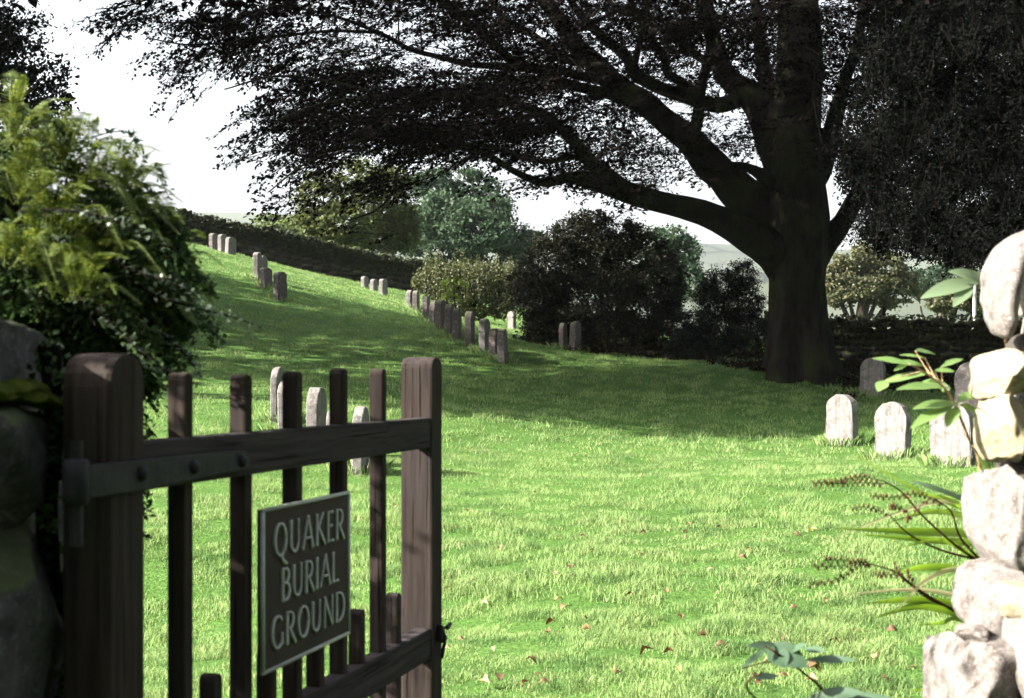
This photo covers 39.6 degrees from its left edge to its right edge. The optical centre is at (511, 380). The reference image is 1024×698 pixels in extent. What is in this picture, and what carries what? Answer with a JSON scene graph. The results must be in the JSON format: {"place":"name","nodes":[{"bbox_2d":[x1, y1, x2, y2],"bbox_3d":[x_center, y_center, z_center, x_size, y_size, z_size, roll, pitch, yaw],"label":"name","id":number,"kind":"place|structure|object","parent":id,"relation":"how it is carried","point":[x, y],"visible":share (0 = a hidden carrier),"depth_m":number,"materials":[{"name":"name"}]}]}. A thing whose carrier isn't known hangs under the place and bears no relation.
{"place":"outdoors","nodes":[
{"label":"outdoors","id":0,"kind":"place"},
{"bbox_2d":[62,353,451,697],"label":"wooden gate","id":1,"kind":"structure","parent":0,"point":[115,465],"depth_m":2.88,"materials":[{"name":"brown wood"}]},
{"bbox_2d":[0,0,1022,250],"label":"sky","id":2,"kind":"structure","parent":0,"point":[105,89],"materials":[{"name":"white"}]},
{"bbox_2d":[144,241,994,697],"bbox_3d":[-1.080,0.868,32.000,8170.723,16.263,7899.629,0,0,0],"label":"ground","id":3,"kind":"structure","parent":0,"point":[154,575],"depth_m":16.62,"materials":[{"name":"green plant"}]},
{"bbox_2d":[0,4,42,105],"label":"broadleaf tree","id":4,"kind":"object","parent":3,"relation":"on","point":[19,6],"visible":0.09,"depth_m":35.99,"materials":[{"name":"green plant"}]},
{"bbox_2d":[0,319,62,697],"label":"mossy gate pier","id":5,"kind":"structure","parent":3,"relation":"on","point":[31,641],"depth_m":2.30,"materials":[{"name":"stone"}]},
{"bbox_2d":[26,330,70,697],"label":"ivy","id":6,"kind":"object","parent":5,"relation":"attached to","point":[49,366],"visible":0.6,"depth_m":2.41,"materials":[{"name":"green plant"}]},
{"bbox_2d":[0,0,69,175],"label":"broadleaf tree","id":7,"kind":"object","parent":3,"relation":"on","point":[33,3],"visible":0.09,"depth_m":32.12,"materials":[{"name":"green plant"}]},
{"bbox_2d":[0,0,87,154],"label":"broadleaf tree","id":8,"kind":"object","parent":3,"relation":"on","point":[16,39],"visible":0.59,"depth_m":24.45,"materials":[{"name":"green plant"}]},
{"bbox_2d":[0,103,262,592],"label":"evergreen shrub","id":9,"kind":"object","parent":3,"relation":"on","point":[150,345],"visible":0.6,"depth_m":2.98,"materials":[{"name":"green plant"}]},
{"bbox_2d":[0,205,76,285],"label":"fern","id":10,"kind":"object","parent":9,"relation":"on","point":[30,245],"visible":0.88,"depth_m":2.80,"materials":[{"name":"green plant"}]},
{"bbox_2d":[0,135,88,221],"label":"fern","id":11,"kind":"object","parent":9,"relation":"on","point":[18,184],"visible":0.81,"depth_m":2.93,"materials":[{"name":"green plant"}]},
{"bbox_2d":[0,69,92,172],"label":"fern","id":12,"kind":"object","parent":9,"relation":"on","point":[10,123],"visible":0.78,"depth_m":3.00,"materials":[{"name":"green plant"}]},
{"bbox_2d":[0,106,113,185],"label":"fern","id":13,"kind":"object","parent":9,"relation":"on","point":[52,135],"visible":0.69,"depth_m":3.06,"materials":[{"name":"green plant"}]},
{"bbox_2d":[13,170,129,256],"bbox_3d":[-0.908,-0.342,2.945,0.261,0.194,0.623,0,0,-21],"label":"fern","id":14,"kind":"object","parent":9,"relation":"on","point":[68,199],"visible":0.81,"depth_m":2.89,"materials":[{"name":"green plant"}]},
{"bbox_2d":[26,233,141,337],"bbox_3d":[-0.834,-0.187,2.763,0.212,0.205,0.452,0,0,-20],"label":"fern","id":15,"kind":"object","parent":9,"relation":"on","point":[81,242],"visible":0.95,"depth_m":2.77,"materials":[{"name":"green plant"}]},
{"bbox_2d":[30,113,142,229],"bbox_3d":[-0.928,-0.464,3.090,0.236,0.331,0.594,0,0,-16],"label":"fern","id":16,"kind":"object","parent":9,"relation":"on","point":[90,182],"visible":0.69,"depth_m":3.02,"materials":[{"name":"green plant"}]},
{"bbox_2d":[60,216,167,278],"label":"fern","id":17,"kind":"object","parent":9,"relation":"on","point":[108,231],"visible":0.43,"depth_m":2.95,"materials":[{"name":"green plant"}]},
{"bbox_2d":[78,150,184,255],"bbox_3d":[-0.864,-0.389,3.133,0.238,0.242,0.532,0,0,-18],"label":"fern","id":18,"kind":"object","parent":9,"relation":"on","point":[130,165],"visible":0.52,"depth_m":3.05,"materials":[{"name":"green plant"}]},
{"bbox_2d":[93,137,183,208],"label":"fern","id":19,"kind":"object","parent":9,"relation":"on","point":[125,158],"visible":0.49,"depth_m":3.25,"materials":[{"name":"green plant"}]},
{"bbox_2d":[122,198,199,263],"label":"fern","id":20,"kind":"object","parent":9,"relation":"on","point":[147,218],"visible":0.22,"depth_m":3.09,"materials":[{"name":"green plant"}]},
{"bbox_2d":[123,257,201,332],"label":"fern","id":21,"kind":"object","parent":9,"relation":"on","point":[149,267],"visible":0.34,"depth_m":3.05,"materials":[{"name":"green plant"}]},
{"bbox_2d":[147,229,223,305],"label":"fern","id":22,"kind":"object","parent":9,"relation":"on","point":[193,257],"visible":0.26,"depth_m":3.15,"materials":[{"name":"green plant"}]},
{"bbox_2d":[209,233,217,250],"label":"headstone","id":23,"kind":"object","parent":3,"relation":"on","point":[213,240],"visible":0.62,"depth_m":50.82,"materials":[{"name":"grey stone"}]},
{"bbox_2d":[218,234,226,251],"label":"headstone","id":24,"kind":"object","parent":3,"relation":"on","point":[221,241],"visible":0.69,"depth_m":50.32,"materials":[{"name":"grey stone"}]},
{"bbox_2d":[225,237,235,255],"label":"headstone","id":25,"kind":"object","parent":3,"relation":"on","point":[230,244],"visible":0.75,"depth_m":49.88,"materials":[{"name":"grey stone"}]},
{"bbox_2d":[262,256,267,267],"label":"headstone","id":26,"kind":"object","parent":3,"relation":"on","point":[264,262],"visible":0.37,"depth_m":42.45,"materials":[{"name":"grey stone"}]},
{"bbox_2d":[260,268,272,287],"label":"headstone","id":27,"kind":"object","parent":3,"relation":"on","point":[266,275],"visible":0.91,"depth_m":39.86,"materials":[{"name":"grey stone"}]},
{"bbox_2d":[270,367,283,422],"bbox_3d":[-3.459,0.263,20.971,0.114,0.921,0.518,2,5,3],"label":"headstone","id":28,"kind":"object","parent":3,"relation":"on","point":[276,376],"visible":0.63,"depth_m":20.74,"materials":[{"name":"grey stone"}]},
{"bbox_2d":[277,382,281,428],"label":"headstone","id":29,"kind":"object","parent":3,"relation":"on","point":[279,396],"visible":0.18,"depth_m":19.73,"materials":[{"name":"grey stone"}]},
{"bbox_2d":[273,271,286,300],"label":"headstone","id":30,"kind":"object","parent":3,"relation":"on","point":[280,284],"visible":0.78,"depth_m":38.55,"materials":[{"name":"grey stone"}]},
{"bbox_2d":[146,203,438,293],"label":"hedge","id":31,"kind":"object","parent":3,"relation":"on","point":[318,255],"depth_m":57.40,"materials":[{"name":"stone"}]},
{"bbox_2d":[251,212,338,234],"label":"broadleaf tree","id":32,"kind":"object","parent":3,"relation":"on","point":[279,224],"visible":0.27,"depth_m":149.42,"materials":[{"name":"green plant"}]},
{"bbox_2d":[306,387,326,425],"bbox_3d":[-2.551,0.591,18.595,0.164,1.002,0.560,0,1,6],"label":"headstone","id":33,"kind":"object","parent":3,"relation":"on","point":[316,408],"visible":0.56,"depth_m":18.37,"materials":[{"name":"grey stone"}]},
{"bbox_2d":[326,411,328,424],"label":"headstone","id":34,"kind":"object","parent":3,"relation":"on","point":[327,420],"visible":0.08,"depth_m":17.34,"materials":[{"name":"grey stone"}]},
{"bbox_2d":[282,156,428,256],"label":"broadleaf tree","id":35,"kind":"object","parent":3,"relation":"on","point":[391,220],"visible":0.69,"depth_m":71.42,"materials":[{"name":"green plant"}]},
{"bbox_2d":[351,406,368,475],"bbox_3d":[-1.778,0.755,16.712,0.134,0.905,0.518,0,-2,4],"label":"headstone","id":36,"kind":"object","parent":3,"relation":"on","point":[361,413],"visible":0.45,"depth_m":16.50,"materials":[{"name":"white stone"}]},
{"bbox_2d":[361,276,368,287],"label":"headstone","id":37,"kind":"object","parent":3,"relation":"on","point":[365,280],"visible":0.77,"depth_m":54.87,"materials":[{"name":"grey stone"}]},
{"bbox_2d":[370,279,377,290],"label":"headstone","id":38,"kind":"object","parent":3,"relation":"on","point":[374,284],"visible":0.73,"depth_m":53.86,"materials":[{"name":"grey stone"}]},
{"bbox_2d":[379,279,387,294],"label":"headstone","id":39,"kind":"object","parent":3,"relation":"on","point":[383,286],"visible":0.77,"depth_m":51.82,"materials":[{"name":"grey stone"}]},
{"bbox_2d":[406,290,412,307],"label":"headstone","id":40,"kind":"object","parent":3,"relation":"on","point":[409,293],"visible":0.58,"depth_m":45.76,"materials":[{"name":"grey stone"}]},
{"bbox_2d":[412,291,419,310],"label":"headstone","id":41,"kind":"object","parent":3,"relation":"on","point":[416,298],"visible":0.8,"depth_m":43.27,"materials":[{"name":"grey stone"}]},
{"bbox_2d":[422,296,429,318],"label":"headstone","id":42,"kind":"object","parent":3,"relation":"on","point":[425,304],"visible":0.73,"depth_m":40.78,"materials":[{"name":"grey stone"}]},
{"bbox_2d":[429,300,436,324],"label":"headstone","id":43,"kind":"object","parent":3,"relation":"on","point":[432,310],"visible":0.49,"depth_m":38.29,"materials":[{"name":"grey stone"}]},
{"bbox_2d":[435,300,445,328],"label":"headstone","id":44,"kind":"object","parent":3,"relation":"on","point":[440,312],"visible":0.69,"depth_m":36.28,"materials":[{"name":"grey stone"}]},
{"bbox_2d":[445,304,453,335],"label":"headstone","id":45,"kind":"object","parent":3,"relation":"on","point":[449,308],"visible":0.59,"depth_m":34.67,"materials":[{"name":"grey stone"}]},
{"bbox_2d":[440,278,468,307],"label":"sapling","id":46,"kind":"object","parent":3,"relation":"on","point":[453,282],"visible":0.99,"depth_m":40.48,"materials":[{"name":"green plant"}]},
{"bbox_2d":[452,308,461,339],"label":"headstone","id":47,"kind":"object","parent":3,"relation":"on","point":[457,323],"visible":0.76,"depth_m":33.79,"materials":[{"name":"grey stone"}]},
{"bbox_2d":[410,255,519,321],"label":"hedge shrub","id":48,"kind":"object","parent":3,"relation":"on","point":[494,309],"visible":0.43,"depth_m":46.67,"materials":[{"name":"green plant"}]},
{"bbox_2d":[420,248,517,302],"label":"bramble shoots","id":49,"kind":"object","parent":48,"relation":"on","point":[446,274],"visible":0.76,"depth_m":45.75,"materials":[{"name":"green plant"}]},
{"bbox_2d":[465,311,474,346],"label":"headstone","id":50,"kind":"object","parent":3,"relation":"on","point":[469,326],"visible":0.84,"depth_m":32.66,"materials":[{"name":"grey stone"}]},
{"bbox_2d":[399,163,547,290],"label":"broadleaf tree","id":51,"kind":"object","parent":3,"relation":"on","point":[451,223],"visible":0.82,"depth_m":95.47,"materials":[{"name":"green plant"}]},
{"bbox_2d":[479,673,488,682],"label":"fallen leaf","id":52,"kind":"object","parent":3,"relation":"on","point":[485,678],"visible":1,"depth_m":6.12,"materials":[{"name":"yellow plant"}]},
{"bbox_2d":[479,319,489,351],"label":"headstone","id":53,"kind":"object","parent":3,"relation":"on","point":[484,326],"visible":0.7,"depth_m":31.88,"materials":[{"name":"grey stone"}]},
{"bbox_2d":[489,328,497,357],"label":"headstone","id":54,"kind":"object","parent":3,"relation":"on","point":[493,337],"visible":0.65,"depth_m":31.29,"materials":[{"name":"grey stone"}]},
{"bbox_2d":[62,0,928,386],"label":"beech tree","id":55,"kind":"object","parent":3,"relation":"on","point":[774,222],"visible":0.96,"depth_m":27.12,"materials":[{"name":"black plant"}]},
{"bbox_2d":[495,672,503,680],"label":"fallen leaf","id":56,"kind":"object","parent":3,"relation":"on","point":[499,676],"visible":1,"depth_m":6.17,"materials":[{"name":"brown plant"}]},
{"bbox_2d":[497,329,507,362],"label":"headstone","id":57,"kind":"object","parent":3,"relation":"on","point":[502,344],"visible":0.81,"depth_m":30.80,"materials":[{"name":"grey stone"}]},
{"bbox_2d":[507,311,515,330],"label":"headstone","id":58,"kind":"object","parent":3,"relation":"on","point":[511,321],"visible":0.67,"depth_m":43.94,"materials":[{"name":"grey stone"}]},
{"bbox_2d":[524,655,536,662],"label":"fallen leaf","id":59,"kind":"object","parent":3,"relation":"on","point":[532,657],"visible":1,"depth_m":6.58,"materials":[{"name":"brown plant"}]},
{"bbox_2d":[546,617,557,623],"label":"fallen leaf","id":60,"kind":"object","parent":3,"relation":"on","point":[549,619],"visible":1,"depth_m":7.86,"materials":[{"name":"brown plant"}]},
{"bbox_2d":[559,323,567,348],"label":"headstone","id":61,"kind":"object","parent":3,"relation":"on","point":[563,336],"visible":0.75,"depth_m":35.05,"materials":[{"name":"grey stone"}]},
{"bbox_2d":[570,321,580,350],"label":"headstone","id":62,"kind":"object","parent":3,"relation":"on","point":[575,333],"visible":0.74,"depth_m":34.25,"materials":[{"name":"grey stone"}]},
{"bbox_2d":[579,623,590,629],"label":"fallen leaf","id":63,"kind":"object","parent":3,"relation":"on","point":[585,625],"visible":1,"depth_m":7.60,"materials":[{"name":"beige plant"}]},
{"bbox_2d":[502,207,696,352],"bbox_3d":[2.574,-2.462,36.883,5.221,4.157,3.211,0,0,-21],"label":"dark bush","id":64,"kind":"object","parent":3,"relation":"on","point":[621,286],"visible":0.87,"depth_m":36.61,"materials":[{"name":"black plant"}]},
{"bbox_2d":[613,666,621,673],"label":"fallen leaf","id":65,"kind":"object","parent":3,"relation":"on","point":[616,671],"visible":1,"depth_m":6.25,"materials":[{"name":"yellow plant"}]},
{"bbox_2d":[244,272,993,475],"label":"long grass","id":66,"kind":"structure","parent":3,"relation":"on","point":[921,458],"depth_m":21.13,"materials":[{"name":"green plant"}]},
{"bbox_2d":[253,252,261,279],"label":"headstone","id":67,"kind":"object","parent":66,"relation":"on","point":[257,261],"visible":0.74,"depth_m":40.77,"materials":[{"name":"grey stone"}]},
{"bbox_2d":[637,645,652,656],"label":"fallen leaf","id":68,"kind":"object","parent":3,"relation":"on","point":[643,647],"visible":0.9,"depth_m":6.83,"materials":[{"name":"brown plant"}]},
{"bbox_2d":[660,646,674,653],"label":"fallen leaf","id":69,"kind":"object","parent":3,"relation":"on","point":[668,648],"visible":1,"depth_m":6.82,"materials":[{"name":"brown plant"}]},
{"bbox_2d":[637,223,708,328],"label":"broadleaf tree","id":70,"kind":"object","parent":3,"relation":"on","point":[682,241],"visible":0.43,"depth_m":79.63,"materials":[{"name":"green plant"}]},
{"bbox_2d":[698,629,707,636],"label":"fallen leaf","id":71,"kind":"object","parent":3,"relation":"on","point":[702,632],"visible":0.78,"depth_m":7.31,"materials":[{"name":"brown plant"}]},
{"bbox_2d":[659,257,767,358],"bbox_3d":[5.183,-1.582,34.731,3.160,3.028,1.938,0,0,0],"label":"yew bush","id":72,"kind":"object","parent":3,"relation":"on","point":[736,333],"visible":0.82,"depth_m":34.69,"materials":[{"name":"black plant"}]},
{"bbox_2d":[714,639,728,646],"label":"fallen leaf","id":73,"kind":"object","parent":3,"relation":"on","point":[720,642],"visible":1,"depth_m":6.99,"materials":[{"name":"brown plant"}]},
{"bbox_2d":[511,334,972,398],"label":"undergrowth","id":74,"kind":"object","parent":3,"relation":"on","point":[637,349],"visible":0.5,"depth_m":33.42,"materials":[{"name":"green plant"}]},
{"bbox_2d":[806,672,816,679],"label":"fallen leaf","id":75,"kind":"object","parent":3,"relation":"on","point":[812,675],"visible":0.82,"depth_m":6.07,"materials":[{"name":"yellow plant"}]},
{"bbox_2d":[808,661,821,668],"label":"fallen leaf","id":76,"kind":"object","parent":3,"relation":"on","point":[810,663],"visible":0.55,"depth_m":6.37,"materials":[{"name":"brown plant"}]},
{"bbox_2d":[809,663,821,673],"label":"fallen leaf","id":77,"kind":"object","parent":3,"relation":"on","point":[817,666],"visible":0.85,"depth_m":6.28,"materials":[{"name":"brown plant"}]},
{"bbox_2d":[741,641,890,697],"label":"bramble","id":78,"kind":"object","parent":3,"relation":"on","point":[783,654],"visible":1,"depth_m":2.91,"materials":[{"name":"green plant"}]},
{"bbox_2d":[825,394,857,445],"bbox_3d":[5.097,0.668,21.993,0.158,0.908,0.512,-1,2,-41],"label":"headstone","id":79,"kind":"object","parent":3,"relation":"on","point":[842,417],"visible":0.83,"depth_m":21.90,"materials":[{"name":"white stone"}]},
{"bbox_2d":[859,358,885,397],"bbox_3d":[7.276,-0.005,28.704,0.519,0.907,0.162,3,-1,38],"label":"headstone","id":80,"kind":"object","parent":3,"relation":"on","point":[872,372],"visible":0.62,"depth_m":28.64,"materials":[{"name":"grey stone"}]},
{"bbox_2d":[870,651,878,658],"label":"fallen leaf","id":81,"kind":"object","parent":3,"relation":"on","point":[874,655],"visible":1,"depth_m":6.56,"materials":[{"name":"yellow plant"}]},
{"bbox_2d":[825,241,926,327],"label":"broadleaf tree","id":82,"kind":"object","parent":3,"relation":"on","point":[865,281],"visible":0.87,"depth_m":87.39,"materials":[{"name":"green plant"}]},
{"bbox_2d":[881,306,885,326],"bbox_3d":[10.078,-1.031,38.603,0.139,2.006,0.131,0,0,0],"label":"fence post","id":83,"kind":"object","parent":3,"relation":"on","point":[883,310],"visible":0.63,"depth_m":38.54,"materials":[{"name":"brown wood"}]},
{"bbox_2d":[809,556,962,690],"bbox_3d":[0.925,0.835,3.199,0.563,0.900,0.099,0,0,-26],"label":"strap leaf plant","id":84,"kind":"object","parent":3,"relation":"on","point":[935,604],"visible":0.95,"depth_m":3.21,"materials":[{"name":"green plant"}]},
{"bbox_2d":[885,624,897,630],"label":"fallen leaf","id":85,"kind":"object","parent":3,"relation":"on","point":[892,627],"visible":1,"depth_m":7.47,"materials":[{"name":"beige plant"}]},
{"bbox_2d":[874,402,911,458],"bbox_3d":[5.194,0.746,19.400,0.153,0.913,0.517,0,0,-41],"label":"headstone","id":86,"kind":"object","parent":3,"relation":"on","point":[892,424],"visible":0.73,"depth_m":19.32,"materials":[{"name":"white stone"}]},
{"bbox_2d":[764,309,1022,368],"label":"stone wall","id":87,"kind":"structure","parent":3,"relation":"on","point":[898,338],"depth_m":36.37,"materials":[{"name":"grey stone"}]},
{"bbox_2d":[812,451,979,559],"bbox_3d":[0.969,0.720,3.297,0.592,1.130,0.103,0,0,-24],"label":"strap leaf plant","id":88,"kind":"object","parent":3,"relation":"on","point":[936,534],"visible":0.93,"depth_m":3.30,"materials":[{"name":"green plant"}]},
{"bbox_2d":[820,0,1023,281],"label":"drooping tree","id":89,"kind":"object","parent":3,"relation":"on","point":[977,154],"visible":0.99,"depth_m":23.81,"materials":[{"name":"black plant"}]},
{"bbox_2d":[919,275,983,322],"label":"broadleaf tree","id":90,"kind":"object","parent":3,"relation":"on","point":[944,304],"visible":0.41,"depth_m":69.73,"materials":[{"name":"green plant"}]},
{"bbox_2d":[929,401,977,466],"bbox_3d":[5.334,0.707,17.201,0.166,0.909,0.568,-1,0,-43],"label":"headstone","id":91,"kind":"object","parent":3,"relation":"on","point":[951,440],"visible":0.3,"depth_m":17.11,"materials":[{"name":"white stone"}]},
{"bbox_2d":[908,260,1019,328],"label":"broadleaf tree","id":92,"kind":"object","parent":3,"relation":"on","point":[929,282],"visible":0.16,"depth_m":124.64,"materials":[{"name":"green plant"}]},
{"bbox_2d":[921,268,1007,346],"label":"broad leaf plant","id":93,"kind":"object","parent":3,"relation":"on","point":[962,289],"visible":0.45,"depth_m":3.46,"materials":[{"name":"green plant"}]},
{"bbox_2d":[954,362,981,406],"bbox_3d":[7.806,0.153,24.011,0.644,0.961,0.167,0,-2,32],"label":"headstone","id":94,"kind":"object","parent":3,"relation":"on","point":[962,379],"visible":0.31,"depth_m":24.05,"materials":[{"name":"grey stone"}]},
{"bbox_2d":[922,230,1023,697],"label":"stone gate pier","id":95,"kind":"structure","parent":3,"relation":"on","point":[978,652],"depth_m":3.00,"materials":[{"name":"stone"}]},
{"bbox_2d":[872,348,990,470],"bbox_3d":[1.002,0.495,3.199,0.410,1.136,0.127,0,0,-30],"label":"leafy sapling","id":96,"kind":"object","parent":95,"relation":"attached to","point":[941,407],"visible":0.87,"depth_m":3.15,"materials":[{"name":"green plant"}]},
{"bbox_2d":[972,285,976,328],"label":"field post","id":97,"kind":"object","parent":3,"relation":"on","point":[974,299],"visible":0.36,"depth_m":43.95,"materials":[{"name":"white"}]},
{"bbox_2d":[192,212,984,271],"bbox_3d":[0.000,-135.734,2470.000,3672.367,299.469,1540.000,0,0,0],"label":"hills","id":98,"kind":"structure","parent":0,"point":[718,255],"depth_m":2245.53,"materials":[{"name":"green plant"}]},
{"bbox_2d":[477,268,1023,338],"bbox_3d":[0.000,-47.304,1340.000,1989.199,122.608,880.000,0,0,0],"label":"hill","id":99,"kind":"structure","parent":0,"point":[912,308],"depth_m":1113.36,"materials":[{"name":"green plant"}]}
]}

